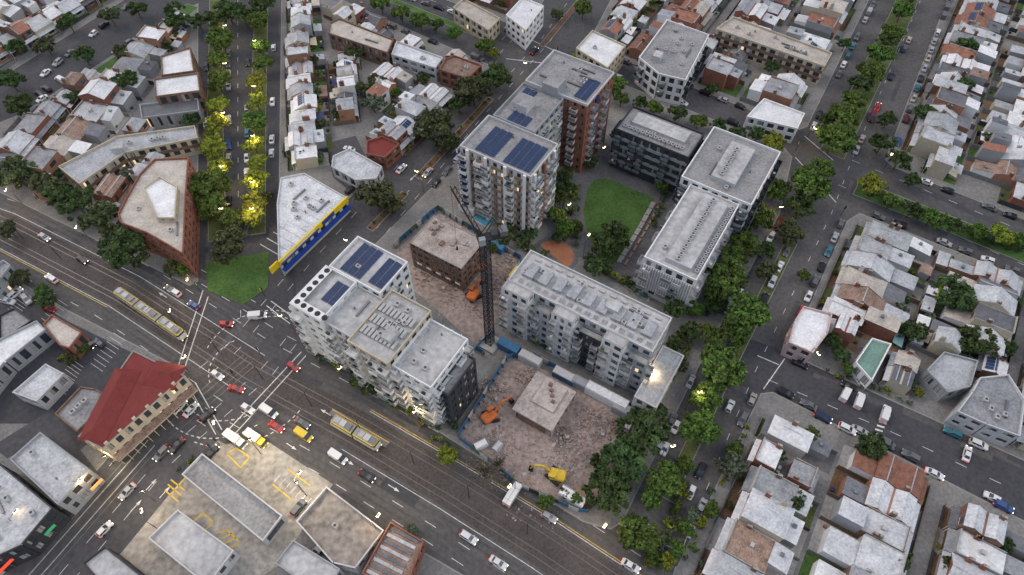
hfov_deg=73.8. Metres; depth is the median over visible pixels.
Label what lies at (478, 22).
corner shop
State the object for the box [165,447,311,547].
yard marking
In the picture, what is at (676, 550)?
plane tree
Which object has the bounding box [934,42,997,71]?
terrace house
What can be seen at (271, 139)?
parked car
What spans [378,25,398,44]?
terrace house
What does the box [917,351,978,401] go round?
warehouse
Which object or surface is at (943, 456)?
cross street
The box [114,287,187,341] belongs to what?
tram
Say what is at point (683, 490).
shrub
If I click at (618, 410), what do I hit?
shipping container
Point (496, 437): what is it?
rubble pile
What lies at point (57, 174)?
garden shrub
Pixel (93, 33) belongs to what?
parked car
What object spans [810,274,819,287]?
parked car
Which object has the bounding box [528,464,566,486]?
excavator
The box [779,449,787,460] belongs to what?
elm tree
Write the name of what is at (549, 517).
car
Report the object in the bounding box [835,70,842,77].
parked car
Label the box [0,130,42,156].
terrace house
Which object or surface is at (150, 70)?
terrace house
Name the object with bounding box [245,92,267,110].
elm tree
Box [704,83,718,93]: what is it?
elm tree
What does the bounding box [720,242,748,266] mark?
plane tree
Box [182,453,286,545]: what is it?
service canopy
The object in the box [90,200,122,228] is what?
terrace house
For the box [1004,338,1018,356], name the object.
elm tree
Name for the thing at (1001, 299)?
terrace house
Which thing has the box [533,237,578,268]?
brick plaza
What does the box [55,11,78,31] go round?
elm tree
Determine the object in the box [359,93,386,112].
ornamental pear tree
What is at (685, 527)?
plane tree
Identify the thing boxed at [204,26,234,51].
plane tree
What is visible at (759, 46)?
long brick building
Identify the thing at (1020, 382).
terrace house
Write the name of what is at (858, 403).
delivery van
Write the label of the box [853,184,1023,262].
grass verge
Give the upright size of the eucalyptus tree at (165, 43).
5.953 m
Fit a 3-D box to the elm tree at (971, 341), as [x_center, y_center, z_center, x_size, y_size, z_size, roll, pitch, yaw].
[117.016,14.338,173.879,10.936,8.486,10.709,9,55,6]
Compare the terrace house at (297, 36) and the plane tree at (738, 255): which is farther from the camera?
the terrace house at (297, 36)
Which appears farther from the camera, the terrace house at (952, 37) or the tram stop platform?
the terrace house at (952, 37)
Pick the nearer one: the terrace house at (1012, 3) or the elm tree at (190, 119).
the elm tree at (190, 119)
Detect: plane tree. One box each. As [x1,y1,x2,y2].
[33,283,49,294]
[76,342,89,353]
[177,263,189,274]
[188,166,232,201]
[195,190,226,220]
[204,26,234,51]
[206,50,228,69]
[207,69,232,92]
[217,207,241,227]
[241,109,266,132]
[246,10,268,33]
[250,37,270,54]
[250,54,274,72]
[348,377,358,387]
[369,0,389,13]
[390,5,409,22]
[409,12,428,30]
[445,25,462,38]
[474,38,495,55]
[487,242,497,253]
[536,494,554,510]
[546,205,566,222]
[555,217,575,235]
[570,491,582,503]
[574,0,592,18]
[612,74,627,96]
[613,92,628,105]
[617,512,659,554]
[641,486,662,511]
[644,550,661,564]
[645,459,685,496]
[646,99,663,113]
[654,180,668,192]
[669,538,686,559]
[674,454,695,475]
[677,408,723,444]
[678,519,694,537]
[686,300,704,315]
[687,380,723,413]
[689,114,708,128]
[699,340,747,392]
[700,323,721,344]
[703,252,749,301]
[704,500,719,518]
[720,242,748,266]
[720,319,749,347]
[724,441,743,455]
[726,291,772,334]
[730,229,760,256]
[750,202,776,228]
[766,178,793,200]
[790,163,832,203]
[796,268,811,280]
[805,425,820,440]
[807,156,835,177]
[814,122,858,153]
[827,101,861,125]
[841,90,867,107]
[841,362,855,375]
[855,61,886,83]
[866,43,896,61]
[881,23,907,42]
[882,193,899,208]
[892,0,914,22]
[920,207,945,228]
[967,222,989,240]
[1010,231,1023,248]
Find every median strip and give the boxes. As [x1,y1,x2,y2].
[366,191,408,230]
[415,97,493,179]
[539,0,577,46]
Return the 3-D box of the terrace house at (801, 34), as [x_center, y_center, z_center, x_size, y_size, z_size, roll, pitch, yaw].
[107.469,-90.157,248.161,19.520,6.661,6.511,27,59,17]
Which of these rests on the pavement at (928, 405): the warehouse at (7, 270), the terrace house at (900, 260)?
the terrace house at (900, 260)
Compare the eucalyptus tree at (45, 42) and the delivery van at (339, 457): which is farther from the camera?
the eucalyptus tree at (45, 42)
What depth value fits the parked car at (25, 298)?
185.30 m
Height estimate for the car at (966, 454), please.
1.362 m
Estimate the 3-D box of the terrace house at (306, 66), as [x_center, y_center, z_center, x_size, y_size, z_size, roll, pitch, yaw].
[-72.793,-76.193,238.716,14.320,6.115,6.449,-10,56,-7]
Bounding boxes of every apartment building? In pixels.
[288,236,478,425]
[499,250,683,412]
[609,105,704,192]
[633,19,708,104]
[633,126,782,309]
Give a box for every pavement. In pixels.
[0,4,197,285]
[0,283,185,574]
[2,0,123,70]
[211,441,462,574]
[279,0,496,199]
[299,85,791,529]
[447,0,543,22]
[594,0,868,129]
[673,392,1023,574]
[806,213,1023,460]
[885,0,1023,219]
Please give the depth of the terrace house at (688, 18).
251.46 m
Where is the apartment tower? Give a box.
[456,50,614,235]
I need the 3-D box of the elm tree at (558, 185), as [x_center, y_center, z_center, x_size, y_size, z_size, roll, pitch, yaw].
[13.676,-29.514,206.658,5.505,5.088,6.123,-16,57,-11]
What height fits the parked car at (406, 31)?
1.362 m
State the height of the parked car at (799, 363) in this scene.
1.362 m
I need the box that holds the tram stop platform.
[329,409,389,447]
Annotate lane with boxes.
[0,409,97,473]
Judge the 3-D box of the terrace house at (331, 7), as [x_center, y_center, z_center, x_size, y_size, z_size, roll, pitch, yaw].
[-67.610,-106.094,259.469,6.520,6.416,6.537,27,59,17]
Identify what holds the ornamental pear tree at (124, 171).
on the pavement at (25, 195)
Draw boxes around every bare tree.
[465,456,504,490]
[486,452,507,472]
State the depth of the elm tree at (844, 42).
246.74 m
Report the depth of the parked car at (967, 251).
195.35 m
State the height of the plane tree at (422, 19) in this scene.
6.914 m
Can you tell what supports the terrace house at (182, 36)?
on the pavement at (25, 195)
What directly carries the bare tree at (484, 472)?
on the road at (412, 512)
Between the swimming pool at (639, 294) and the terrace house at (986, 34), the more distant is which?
the terrace house at (986, 34)
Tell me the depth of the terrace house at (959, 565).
143.23 m
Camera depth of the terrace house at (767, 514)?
147.34 m
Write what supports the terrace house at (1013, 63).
on the pavement at (976, 189)
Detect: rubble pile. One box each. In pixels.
[411,267,434,287]
[430,278,506,327]
[437,285,469,309]
[465,404,505,441]
[466,293,500,320]
[473,376,511,409]
[485,271,507,294]
[485,433,515,461]
[488,425,555,485]
[491,421,592,528]
[493,253,519,275]
[514,364,544,388]
[540,449,582,487]
[549,425,579,451]
[550,430,600,477]
[573,404,615,442]
[575,485,592,502]
[601,412,623,433]
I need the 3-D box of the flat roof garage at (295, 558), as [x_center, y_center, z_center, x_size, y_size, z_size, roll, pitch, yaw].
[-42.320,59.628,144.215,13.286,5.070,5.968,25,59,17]
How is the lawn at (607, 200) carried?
on the courtyard paving
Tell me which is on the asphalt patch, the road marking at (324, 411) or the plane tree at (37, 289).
the road marking at (324, 411)
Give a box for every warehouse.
[0,260,19,299]
[0,307,32,337]
[0,320,55,393]
[12,363,73,409]
[118,157,200,277]
[139,98,204,129]
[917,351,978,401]
[943,374,1023,446]
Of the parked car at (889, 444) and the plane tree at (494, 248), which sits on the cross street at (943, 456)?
the parked car at (889, 444)
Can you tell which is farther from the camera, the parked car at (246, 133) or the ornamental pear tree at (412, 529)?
the parked car at (246, 133)
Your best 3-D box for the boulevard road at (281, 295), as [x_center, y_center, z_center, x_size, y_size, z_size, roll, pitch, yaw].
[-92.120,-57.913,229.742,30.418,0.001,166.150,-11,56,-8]
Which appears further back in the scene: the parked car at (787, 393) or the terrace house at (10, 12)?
the terrace house at (10, 12)
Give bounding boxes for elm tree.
[0,68,27,90]
[2,37,25,55]
[2,93,34,115]
[26,161,39,174]
[32,289,57,307]
[41,184,73,205]
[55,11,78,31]
[55,185,93,220]
[62,90,80,103]
[70,45,94,64]
[96,227,149,268]
[108,76,120,86]
[115,69,137,86]
[125,1,147,17]
[162,11,189,29]
[163,0,185,15]
[178,113,199,125]
[187,13,210,32]
[198,132,226,159]
[200,10,228,27]
[200,111,230,137]
[204,95,229,113]
[206,157,233,170]
[212,0,245,23]
[231,7,252,26]
[239,134,264,153]
[239,169,269,193]
[239,202,265,227]
[240,191,267,210]
[245,70,267,91]
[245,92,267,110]
[246,153,268,170]
[248,0,275,15]
[331,107,342,118]
[343,45,364,58]
[359,382,374,395]
[368,75,386,86]
[416,71,430,84]
[428,19,443,32]
[436,443,458,464]
[448,95,470,113]
[449,420,458,429]
[479,62,512,87]
[488,48,499,58]
[498,237,510,244]
[506,222,518,233]
[519,227,538,239]
[551,231,567,243]
[555,181,564,194]
[555,188,569,204]
[556,167,572,181]
[565,182,576,192]
[570,221,582,232]
[581,465,632,515]
[583,155,598,168]
[583,257,609,276]
[590,452,600,467]
[591,219,629,250]
[591,237,619,260]
[596,435,647,482]
[614,406,670,456]
[632,95,648,107]
[655,402,667,418]
[658,551,676,572]
[662,295,688,317]
[666,334,681,350]
[667,105,687,120]
[678,320,700,340]
[694,516,708,527]
[703,293,728,315]
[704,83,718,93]
[709,118,726,129]
[728,127,746,137]
[747,126,764,140]
[759,241,776,258]
[762,130,787,151]
[764,59,780,73]
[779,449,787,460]
[783,195,816,218]
[790,490,806,509]
[816,113,835,124]
[822,332,842,347]
[831,345,851,362]
[836,38,851,49]
[847,74,874,90]
[854,431,887,459]
[857,171,888,195]
[867,132,897,154]
[875,32,897,45]
[876,110,897,128]
[885,150,912,170]
[898,319,929,341]
[899,556,910,572]
[901,202,923,219]
[903,172,921,187]
[910,379,919,391]
[913,104,937,118]
[914,386,924,397]
[930,273,978,311]
[942,217,964,233]
[955,37,979,50]
[957,76,975,90]
[957,325,998,358]
[989,222,1017,244]
[999,537,1015,555]
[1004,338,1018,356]
[1016,297,1022,309]
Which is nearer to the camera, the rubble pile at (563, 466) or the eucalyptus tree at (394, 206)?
the rubble pile at (563, 466)
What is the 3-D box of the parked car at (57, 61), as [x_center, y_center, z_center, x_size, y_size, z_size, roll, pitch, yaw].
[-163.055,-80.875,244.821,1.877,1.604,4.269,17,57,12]
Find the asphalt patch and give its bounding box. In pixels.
[0,1,1023,519]
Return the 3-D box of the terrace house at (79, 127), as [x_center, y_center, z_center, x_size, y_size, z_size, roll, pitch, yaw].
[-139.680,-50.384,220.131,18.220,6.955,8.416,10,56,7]
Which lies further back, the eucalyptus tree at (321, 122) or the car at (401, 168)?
the eucalyptus tree at (321, 122)
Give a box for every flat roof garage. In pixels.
[275,540,344,574]
[296,486,384,573]
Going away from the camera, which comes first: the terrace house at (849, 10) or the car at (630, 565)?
the car at (630, 565)
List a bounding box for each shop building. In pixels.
[0,464,70,570]
[10,432,105,514]
[82,546,144,574]
[331,148,383,187]
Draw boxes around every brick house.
[154,72,208,111]
[161,47,201,80]
[439,55,481,88]
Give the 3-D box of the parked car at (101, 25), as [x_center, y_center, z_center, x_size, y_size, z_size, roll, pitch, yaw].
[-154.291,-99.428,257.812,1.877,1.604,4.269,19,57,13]
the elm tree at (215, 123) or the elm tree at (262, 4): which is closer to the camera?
the elm tree at (215, 123)
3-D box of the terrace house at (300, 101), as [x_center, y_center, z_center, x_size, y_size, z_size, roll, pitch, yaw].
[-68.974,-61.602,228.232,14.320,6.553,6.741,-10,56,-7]
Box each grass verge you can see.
[95,4,198,72]
[207,0,225,241]
[248,5,267,235]
[390,0,473,35]
[662,242,796,502]
[820,0,917,158]
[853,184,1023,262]
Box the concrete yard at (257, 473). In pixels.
[120,440,332,574]
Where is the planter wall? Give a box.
[617,202,658,265]
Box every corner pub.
[77,350,197,465]
[575,30,625,73]
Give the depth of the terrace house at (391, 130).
216.87 m
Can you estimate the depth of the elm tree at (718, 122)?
221.10 m
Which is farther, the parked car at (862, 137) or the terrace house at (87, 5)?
the terrace house at (87, 5)
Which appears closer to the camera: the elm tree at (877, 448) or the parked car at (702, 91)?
the elm tree at (877, 448)
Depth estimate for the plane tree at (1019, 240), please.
193.54 m
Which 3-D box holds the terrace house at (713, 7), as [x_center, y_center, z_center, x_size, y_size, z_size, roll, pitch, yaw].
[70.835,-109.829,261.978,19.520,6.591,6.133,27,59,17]
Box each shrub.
[53,168,62,176]
[170,29,178,36]
[310,54,318,64]
[313,70,320,76]
[313,83,320,92]
[314,88,320,96]
[315,354,325,362]
[317,100,321,111]
[318,156,323,162]
[390,86,399,94]
[495,0,503,5]
[540,249,549,257]
[567,189,578,194]
[569,228,579,235]
[571,193,580,201]
[584,252,593,259]
[608,269,618,280]
[619,275,625,283]
[622,275,632,284]
[631,282,641,292]
[644,558,653,567]
[654,529,664,546]
[656,532,665,540]
[659,541,666,552]
[663,520,677,528]
[665,528,678,539]
[669,516,681,528]
[672,499,683,512]
[675,331,683,340]
[675,495,685,504]
[678,488,691,498]
[680,484,686,493]
[682,343,690,351]
[687,542,699,552]
[698,560,704,568]
[707,487,715,494]
[726,500,734,508]
[869,383,875,389]
[895,301,909,311]
[925,313,935,321]
[980,132,992,141]
[988,237,995,243]
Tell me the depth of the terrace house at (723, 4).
264.84 m
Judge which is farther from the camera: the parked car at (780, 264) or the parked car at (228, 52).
the parked car at (228, 52)
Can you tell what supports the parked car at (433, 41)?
on the pavement at (370, 118)
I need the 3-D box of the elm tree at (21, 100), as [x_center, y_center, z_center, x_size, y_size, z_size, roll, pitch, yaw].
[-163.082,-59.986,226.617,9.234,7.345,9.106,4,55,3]
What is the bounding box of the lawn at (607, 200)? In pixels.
[583,178,653,263]
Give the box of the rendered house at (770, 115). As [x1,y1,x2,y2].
[743,98,804,143]
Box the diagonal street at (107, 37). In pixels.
[0,0,201,121]
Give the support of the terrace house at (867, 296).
on the pavement at (928, 405)
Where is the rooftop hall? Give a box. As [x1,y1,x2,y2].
[143,176,179,222]
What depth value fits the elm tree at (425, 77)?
235.50 m
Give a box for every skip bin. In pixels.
[473,438,487,450]
[492,440,502,452]
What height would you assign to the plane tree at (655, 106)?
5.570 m
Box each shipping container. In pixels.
[491,240,504,254]
[497,336,520,357]
[552,365,574,386]
[571,374,588,391]
[611,404,632,417]
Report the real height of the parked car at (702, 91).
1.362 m
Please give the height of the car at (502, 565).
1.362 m
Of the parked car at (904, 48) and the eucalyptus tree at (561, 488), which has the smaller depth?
the eucalyptus tree at (561, 488)
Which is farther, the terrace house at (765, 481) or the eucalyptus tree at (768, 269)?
the eucalyptus tree at (768, 269)
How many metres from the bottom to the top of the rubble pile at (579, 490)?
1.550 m
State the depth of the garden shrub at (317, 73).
238.67 m
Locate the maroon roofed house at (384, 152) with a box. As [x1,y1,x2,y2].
[366,136,401,169]
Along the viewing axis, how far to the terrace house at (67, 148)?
215.08 m
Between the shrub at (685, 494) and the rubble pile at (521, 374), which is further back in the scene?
the rubble pile at (521, 374)
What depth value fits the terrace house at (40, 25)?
252.43 m
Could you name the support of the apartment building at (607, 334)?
on the pavement at (487, 363)
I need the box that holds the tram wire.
[2,221,622,574]
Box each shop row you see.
[58,125,201,196]
[328,18,394,64]
[391,40,442,81]
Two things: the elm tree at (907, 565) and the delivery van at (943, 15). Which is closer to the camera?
the elm tree at (907, 565)
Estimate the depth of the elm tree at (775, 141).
214.51 m
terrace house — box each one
[0,0,27,22]
[0,20,41,50]
[0,32,32,60]
[0,45,16,70]
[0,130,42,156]
[0,152,21,181]
[3,0,41,17]
[3,112,60,143]
[21,14,62,38]
[21,144,67,182]
[30,100,69,125]
[32,5,71,31]
[33,0,59,7]
[33,172,72,202]
[43,131,93,160]
[45,0,89,24]
[50,89,80,113]
[54,114,116,146]
[60,72,88,100]
[68,99,129,133]
[76,0,102,13]
[77,75,141,116]
[81,68,100,81]
[90,173,131,204]
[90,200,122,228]
[95,0,112,5]
[100,66,153,100]
[111,51,161,81]
[122,117,154,134]
[124,38,167,65]
[128,163,147,181]
[136,24,184,52]
[141,151,165,163]
[158,18,188,43]
[173,7,190,30]
[283,126,332,157]
[284,26,323,55]
[284,41,325,73]
[285,57,326,83]
[285,70,327,95]
[285,78,328,106]
[286,0,320,14]
[286,0,321,23]
[286,0,321,30]
[286,89,329,119]
[286,103,330,131]
[286,115,331,135]
[287,9,322,36]
[287,142,329,170]
[322,0,342,20]
[327,51,361,73]
[328,59,359,83]
[329,64,359,91]
[329,75,361,103]
[332,91,359,113]
[333,4,361,24]
[333,97,360,125]
[352,1,368,22]
[358,22,377,31]
[365,13,389,32]
[365,121,414,157]
[366,79,396,113]
[368,62,417,91]
[371,76,403,102]
[374,115,424,146]
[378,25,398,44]
[385,97,425,130]
[395,91,442,115]
[400,34,424,49]
[409,83,452,110]
[443,49,467,61]
[473,0,494,8]
[490,0,518,13]
[600,16,632,50]
[607,1,648,31]
[612,0,656,21]
[612,12,641,40]
[618,0,663,12]
[624,37,647,59]
[634,29,652,42]
[649,20,683,35]
[656,7,705,32]
[665,0,715,32]
[668,0,721,20]
[694,55,744,96]
[694,547,762,574]
[699,49,751,82]
[705,517,799,574]
[706,33,722,57]
[714,0,729,12]
[719,488,810,557]
[723,15,770,29]
[725,0,782,31]
[727,49,747,63]
[731,465,819,528]
[733,0,790,25]
[739,76,803,110]
[744,437,782,471]
[749,73,809,104]
[754,415,837,473]
[770,0,795,14]
[774,457,819,493]
[786,26,833,54]
[787,10,844,41]
[793,0,850,31]
[798,551,872,574]
[800,0,856,20]
[800,40,822,48]
[807,518,908,574]
[816,296,909,351]
[818,494,915,561]
[819,281,913,330]
[825,265,920,319]
[827,468,923,539]
[828,313,863,352]
[833,249,926,300]
[836,444,930,511]
[840,232,932,283]
[851,220,936,265]
[852,338,891,389]
[877,364,914,397]
[882,349,920,378]
[901,123,965,164]
[906,109,971,152]
[907,326,964,358]
[912,104,975,137]
[915,314,1011,362]
[917,295,1017,352]
[918,74,983,112]
[919,85,980,123]
[920,143,963,184]
[922,70,986,101]
[922,282,1018,335]
[926,60,989,91]
[926,550,994,574]
[927,265,1021,317]
[929,53,992,82]
[932,251,1023,302]
[932,527,1023,574]
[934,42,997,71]
[938,26,1000,61]
[938,503,1023,562]
[943,19,1003,49]
[947,11,1006,40]
[951,1,1009,29]
[954,0,1013,21]
[960,0,1016,9]
[962,159,1023,189]
[966,141,1023,166]
[970,130,1023,149]
[973,354,1008,377]
[974,116,1023,137]
[978,110,1023,127]
[981,99,1023,114]
[986,82,1023,104]
[989,77,1023,91]
[992,67,1023,83]
[996,55,1023,71]
[997,181,1023,212]
[1000,45,1023,58]
[1006,28,1023,43]
[1008,18,1023,32]
[1009,425,1023,450]
[1012,10,1023,21]
[1014,2,1023,13]
[1017,364,1023,389]
[1017,384,1023,395]
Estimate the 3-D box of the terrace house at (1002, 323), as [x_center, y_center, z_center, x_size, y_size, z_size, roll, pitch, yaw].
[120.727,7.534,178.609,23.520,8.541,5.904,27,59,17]
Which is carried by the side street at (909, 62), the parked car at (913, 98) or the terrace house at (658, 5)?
the parked car at (913, 98)
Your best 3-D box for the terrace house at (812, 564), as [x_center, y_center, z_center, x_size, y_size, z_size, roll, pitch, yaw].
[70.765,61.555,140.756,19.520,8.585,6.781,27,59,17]
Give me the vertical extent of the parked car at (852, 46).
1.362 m
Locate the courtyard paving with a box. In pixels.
[564,155,674,279]
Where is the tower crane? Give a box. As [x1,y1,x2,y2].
[450,186,508,354]
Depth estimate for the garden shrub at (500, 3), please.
263.44 m
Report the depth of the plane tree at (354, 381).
169.07 m
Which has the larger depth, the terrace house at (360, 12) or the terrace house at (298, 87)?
the terrace house at (360, 12)
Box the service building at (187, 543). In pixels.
[148,509,240,574]
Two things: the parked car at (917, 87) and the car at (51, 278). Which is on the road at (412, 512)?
the car at (51, 278)
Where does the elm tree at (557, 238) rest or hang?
on the pavement at (487, 363)
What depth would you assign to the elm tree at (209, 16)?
250.46 m
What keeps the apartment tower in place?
on the pavement at (487, 363)
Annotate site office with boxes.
[458,202,475,216]
[518,348,542,369]
[558,485,585,508]
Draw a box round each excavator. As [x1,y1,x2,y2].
[465,278,484,302]
[481,397,513,424]
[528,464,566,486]
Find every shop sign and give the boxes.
[0,559,17,572]
[44,524,58,535]
[91,478,104,490]
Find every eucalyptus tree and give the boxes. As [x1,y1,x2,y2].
[0,154,34,189]
[0,218,16,238]
[7,269,31,287]
[28,171,66,197]
[32,36,55,54]
[62,353,79,366]
[77,199,118,231]
[96,6,120,25]
[98,222,123,238]
[111,43,127,58]
[156,39,171,49]
[162,262,177,277]
[210,225,246,264]
[260,191,274,203]
[316,118,326,129]
[353,180,395,210]
[355,81,369,97]
[380,198,406,214]
[412,106,455,141]
[434,132,459,152]
[452,74,492,106]
[515,236,530,248]
[550,8,563,20]
[560,486,569,498]
[677,353,689,373]
[753,258,778,278]
[775,217,805,243]
[859,306,866,328]
[942,555,950,568]
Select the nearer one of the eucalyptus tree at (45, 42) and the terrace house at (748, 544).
the terrace house at (748, 544)
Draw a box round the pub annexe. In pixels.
[54,386,101,433]
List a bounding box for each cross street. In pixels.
[389,0,1023,277]
[692,339,1023,511]
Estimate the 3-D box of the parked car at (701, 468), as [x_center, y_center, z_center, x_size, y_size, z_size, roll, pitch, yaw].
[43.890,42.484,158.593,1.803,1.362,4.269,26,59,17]
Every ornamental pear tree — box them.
[117,166,133,182]
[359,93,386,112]
[406,522,418,535]
[562,200,577,214]
[685,506,701,522]
[712,450,748,478]
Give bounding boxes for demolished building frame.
[512,371,575,436]
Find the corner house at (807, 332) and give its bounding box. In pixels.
[780,306,832,363]
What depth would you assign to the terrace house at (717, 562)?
143.20 m
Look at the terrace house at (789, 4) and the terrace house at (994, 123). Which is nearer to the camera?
the terrace house at (994, 123)
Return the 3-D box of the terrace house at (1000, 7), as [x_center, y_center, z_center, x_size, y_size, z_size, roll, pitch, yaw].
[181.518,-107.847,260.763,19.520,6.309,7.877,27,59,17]
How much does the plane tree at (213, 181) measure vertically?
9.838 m
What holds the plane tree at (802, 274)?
on the side street at (909, 62)
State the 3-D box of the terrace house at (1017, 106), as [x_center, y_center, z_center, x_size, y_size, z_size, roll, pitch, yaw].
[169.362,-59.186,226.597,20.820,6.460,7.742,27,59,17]
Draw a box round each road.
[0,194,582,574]
[0,211,628,574]
[3,0,597,574]
[184,0,295,323]
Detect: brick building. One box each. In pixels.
[43,314,89,358]
[409,215,485,291]
[714,16,831,86]
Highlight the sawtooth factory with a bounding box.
[362,521,425,574]
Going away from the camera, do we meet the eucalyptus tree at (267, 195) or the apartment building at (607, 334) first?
the apartment building at (607, 334)
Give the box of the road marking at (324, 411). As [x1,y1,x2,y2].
[0,1,1020,574]
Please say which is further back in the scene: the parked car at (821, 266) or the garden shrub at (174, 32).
the garden shrub at (174, 32)
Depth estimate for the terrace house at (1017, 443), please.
161.66 m
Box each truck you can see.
[222,428,247,449]
[242,427,267,448]
[502,481,522,507]
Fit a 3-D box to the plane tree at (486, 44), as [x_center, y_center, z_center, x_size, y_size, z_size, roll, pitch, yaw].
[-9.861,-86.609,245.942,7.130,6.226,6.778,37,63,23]
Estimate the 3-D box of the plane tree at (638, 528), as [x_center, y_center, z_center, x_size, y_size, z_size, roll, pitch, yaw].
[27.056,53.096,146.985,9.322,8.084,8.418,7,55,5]
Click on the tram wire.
(329, 420)
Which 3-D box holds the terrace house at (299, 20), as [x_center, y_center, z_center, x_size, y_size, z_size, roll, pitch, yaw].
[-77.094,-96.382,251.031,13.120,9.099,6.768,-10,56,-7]
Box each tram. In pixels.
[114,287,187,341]
[330,415,381,450]
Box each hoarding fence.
[393,205,520,281]
[457,352,631,435]
[458,425,627,511]
[474,329,494,355]
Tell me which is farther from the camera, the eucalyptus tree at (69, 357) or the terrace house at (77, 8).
the terrace house at (77, 8)
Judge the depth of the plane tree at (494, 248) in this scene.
193.03 m
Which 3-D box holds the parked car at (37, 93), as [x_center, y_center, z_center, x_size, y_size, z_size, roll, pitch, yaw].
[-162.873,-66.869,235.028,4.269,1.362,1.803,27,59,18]
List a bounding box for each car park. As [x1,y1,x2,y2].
[0,293,130,449]
[329,136,364,194]
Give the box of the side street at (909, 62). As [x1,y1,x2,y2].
[576,0,946,574]
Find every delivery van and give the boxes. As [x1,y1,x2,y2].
[54,75,63,82]
[247,310,266,319]
[258,402,277,418]
[293,426,313,442]
[327,447,347,464]
[470,52,483,61]
[624,424,631,432]
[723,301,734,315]
[838,386,852,402]
[853,392,865,409]
[865,6,872,15]
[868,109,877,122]
[879,404,891,422]
[940,11,947,19]
[943,2,950,10]
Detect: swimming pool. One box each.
[471,215,493,228]
[623,284,649,301]
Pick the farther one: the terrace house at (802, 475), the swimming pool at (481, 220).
the swimming pool at (481, 220)
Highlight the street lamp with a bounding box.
[140,508,157,528]
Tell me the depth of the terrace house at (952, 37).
246.07 m
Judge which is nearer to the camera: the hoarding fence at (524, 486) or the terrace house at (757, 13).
the hoarding fence at (524, 486)
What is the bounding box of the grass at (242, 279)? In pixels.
[206,252,268,304]
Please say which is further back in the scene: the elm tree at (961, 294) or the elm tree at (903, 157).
the elm tree at (903, 157)
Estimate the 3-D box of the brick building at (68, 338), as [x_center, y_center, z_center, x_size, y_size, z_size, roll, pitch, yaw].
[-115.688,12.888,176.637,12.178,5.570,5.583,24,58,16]
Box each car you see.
[0,296,16,305]
[6,287,23,298]
[19,292,32,304]
[34,90,43,95]
[36,94,48,102]
[38,232,50,241]
[39,68,51,76]
[41,85,51,92]
[42,305,56,312]
[44,273,58,283]
[52,57,63,66]
[64,49,74,56]
[76,254,88,264]
[87,340,96,348]
[89,29,97,37]
[93,338,105,348]
[95,520,113,537]
[98,21,108,28]
[118,482,136,499]
[124,37,134,44]
[152,444,170,461]
[164,285,172,293]
[168,288,181,297]
[168,437,185,453]
[172,400,187,414]
[182,402,198,417]
[187,300,200,310]
[198,407,215,422]
[203,62,208,70]
[205,444,219,459]
[210,369,223,380]
[219,320,233,327]
[225,49,230,57]
[225,59,230,67]
[225,138,231,149]
[225,153,231,161]
[225,195,231,206]
[226,83,231,90]
[227,384,244,393]
[240,402,254,414]
[243,226,249,236]
[244,128,249,138]
[244,153,249,162]
[245,58,249,66]
[268,420,284,433]
[269,134,274,144]
[269,148,274,157]
[270,97,275,106]
[271,44,275,50]
[286,361,299,371]
[289,498,306,516]
[294,416,310,429]
[312,546,321,554]
[343,146,355,150]
[344,186,355,194]
[358,469,375,482]
[387,23,397,29]
[395,163,406,173]
[400,29,409,33]
[421,1,429,5]
[422,167,432,177]
[427,38,438,44]
[431,178,440,187]
[433,4,443,10]
[442,165,452,175]
[453,154,458,163]
[459,529,478,544]
[488,554,507,570]
[529,47,538,54]
[541,510,557,523]
[620,557,640,573]
[623,58,630,64]
[655,436,666,451]
[659,442,670,456]
[669,413,677,427]
[670,419,680,433]
[680,99,688,106]
[685,373,695,388]
[687,484,696,499]
[694,461,706,479]
[696,497,707,513]
[699,89,710,96]
[717,96,728,102]
[724,399,734,412]
[726,117,739,126]
[734,102,745,109]
[736,411,748,427]
[747,392,756,406]
[760,292,768,302]
[765,230,775,242]
[767,275,777,288]
[774,217,783,227]
[776,386,794,399]
[777,260,784,272]
[782,246,790,257]
[791,359,808,369]
[800,398,817,410]
[803,290,812,301]
[810,121,817,130]
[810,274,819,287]
[813,410,832,423]
[815,110,822,118]
[817,261,825,272]
[824,245,832,256]
[830,232,838,243]
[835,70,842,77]
[836,219,844,228]
[838,421,856,435]
[840,60,846,68]
[841,380,856,391]
[844,52,850,59]
[849,42,855,49]
[851,424,867,434]
[852,145,859,154]
[853,32,860,40]
[857,134,865,143]
[861,16,868,23]
[870,0,875,7]
[871,211,884,220]
[874,102,881,110]
[875,435,894,450]
[887,72,894,80]
[892,219,907,228]
[896,136,901,145]
[901,44,907,52]
[901,449,920,463]
[902,114,909,123]
[905,36,911,43]
[905,104,913,113]
[910,94,916,102]
[913,84,920,92]
[917,74,923,82]
[919,178,933,185]
[921,64,927,72]
[924,54,931,62]
[924,466,944,480]
[928,46,934,53]
[931,37,937,45]
[934,28,941,36]
[936,237,951,247]
[941,186,953,194]
[943,425,962,438]
[958,247,972,255]
[961,445,972,462]
[968,437,988,450]
[980,255,995,263]
[981,203,997,211]
[983,490,1001,501]
[992,498,1013,513]
[1003,211,1017,219]
[1005,265,1019,274]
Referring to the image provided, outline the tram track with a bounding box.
[1,216,616,574]
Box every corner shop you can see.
[260,173,352,275]
[453,0,499,39]
[506,0,543,49]
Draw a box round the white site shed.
[584,380,629,408]
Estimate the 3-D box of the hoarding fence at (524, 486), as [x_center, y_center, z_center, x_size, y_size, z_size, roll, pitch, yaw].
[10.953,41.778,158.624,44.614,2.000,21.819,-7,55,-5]
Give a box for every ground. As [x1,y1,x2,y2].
[0,0,980,260]
[397,213,518,343]
[461,360,621,508]
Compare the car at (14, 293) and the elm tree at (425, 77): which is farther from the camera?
the elm tree at (425, 77)

